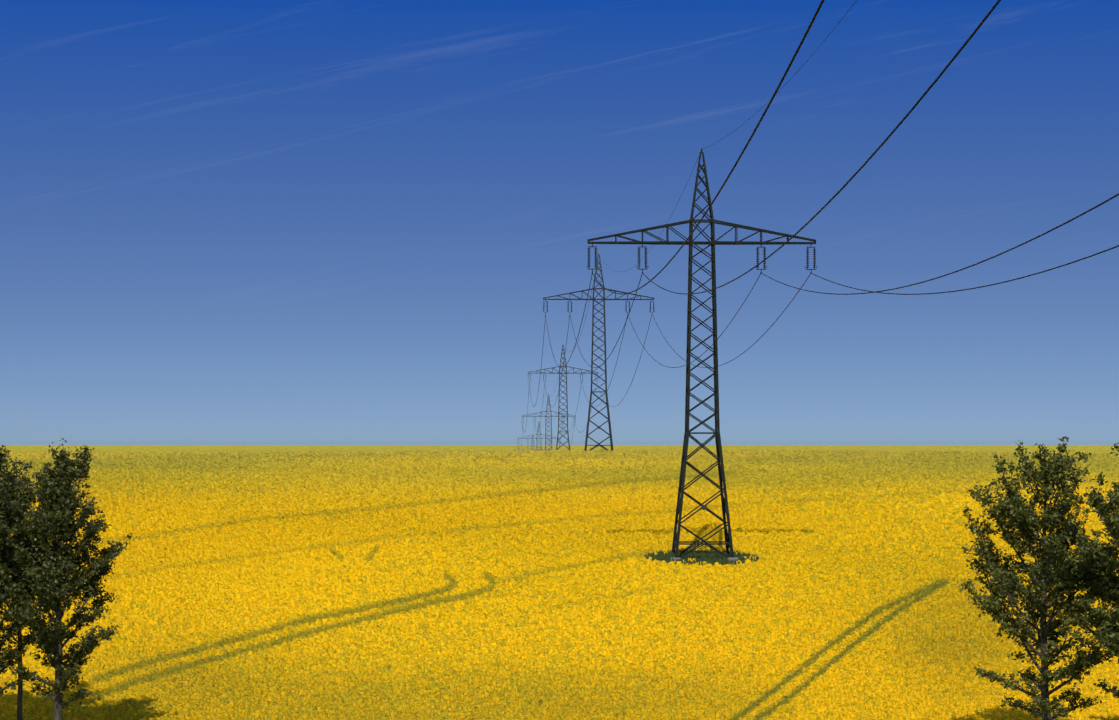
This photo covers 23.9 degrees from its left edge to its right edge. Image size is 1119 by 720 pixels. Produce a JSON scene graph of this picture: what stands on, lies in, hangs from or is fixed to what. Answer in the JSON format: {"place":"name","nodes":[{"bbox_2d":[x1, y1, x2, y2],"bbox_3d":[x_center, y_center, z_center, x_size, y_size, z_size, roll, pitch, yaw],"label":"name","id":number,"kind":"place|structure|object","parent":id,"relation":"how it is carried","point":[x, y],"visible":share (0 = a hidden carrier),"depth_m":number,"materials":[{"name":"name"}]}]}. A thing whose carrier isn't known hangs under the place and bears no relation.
{"place":"outdoors","nodes":[
{"label":"outdoors","id":0,"kind":"place"},
{"bbox_2d":[0,445,1118,719],"bbox_3d":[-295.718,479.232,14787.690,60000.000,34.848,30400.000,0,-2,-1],"label":"ground","id":1,"kind":"structure","parent":0,"point":[514,447],"depth_m":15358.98,"materials":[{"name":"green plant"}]},
{"bbox_2d":[1,455,55,719],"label":"tree","id":2,"kind":"object","parent":1,"relation":"on","point":[26,481],"visible":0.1,"depth_m":113.62,"materials":[{"name":"green plant"}]},
{"bbox_2d":[0,445,63,694],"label":"tree","id":3,"kind":"object","parent":1,"relation":"on","point":[9,654],"visible":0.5,"depth_m":109.57,"materials":[{"name":"green plant"}]},
{"bbox_2d":[0,438,136,719],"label":"tree","id":4,"kind":"object","parent":1,"relation":"on","point":[38,567],"visible":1,"depth_m":108.32,"materials":[{"name":"green plant"}]},
{"bbox_2d":[517,422,560,451],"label":"pylon","id":5,"kind":"object","parent":1,"relation":"on","point":[537,438],"visible":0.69,"depth_m":892.52,"materials":[{"name":"metal"}]},
{"bbox_2d":[521,394,575,450],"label":"pylon","id":6,"kind":"object","parent":1,"relation":"on","point":[534,416],"visible":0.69,"depth_m":711.73,"materials":[{"name":"metal"}]},
{"bbox_2d":[528,345,597,449],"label":"pylon","id":7,"kind":"object","parent":1,"relation":"on","point":[566,372],"visible":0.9,"depth_m":546.01,"materials":[{"name":"metal"}]},
{"bbox_2d":[542,253,654,451],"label":"pylon","id":8,"kind":"object","parent":1,"relation":"on","point":[603,299],"visible":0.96,"depth_m":346.36,"materials":[{"name":"metal"}]},
{"bbox_2d":[644,548,758,565],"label":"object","id":9,"kind":"object","parent":1,"relation":"on","point":[711,557],"visible":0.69,"depth_m":167.68,"materials":[{"name":"green plant"}]},
{"bbox_2d":[518,0,1118,560],"bbox_3d":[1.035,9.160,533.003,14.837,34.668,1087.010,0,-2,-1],"label":"pylon","id":10,"kind":"object","parent":1,"relation":"on","point":[692,244],"visible":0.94,"depth_m":168.19,"materials":[{"name":"metal"}]},
{"bbox_2d":[959,436,1118,719],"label":"tree","id":11,"kind":"object","parent":1,"relation":"on","point":[1013,509],"visible":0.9,"depth_m":106.16,"materials":[{"name":"green plant"}]},
{"bbox_2d":[1053,442,1118,697],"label":"tree","id":12,"kind":"object","parent":1,"relation":"on","point":[1108,586],"visible":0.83,"depth_m":103.67,"materials":[{"name":"green plant"}]},
{"bbox_2d":[0,0,1118,444],"label":"sky","id":13,"kind":"structure","parent":0,"point":[223,222],"materials":[{"name":"blue"}]}
]}

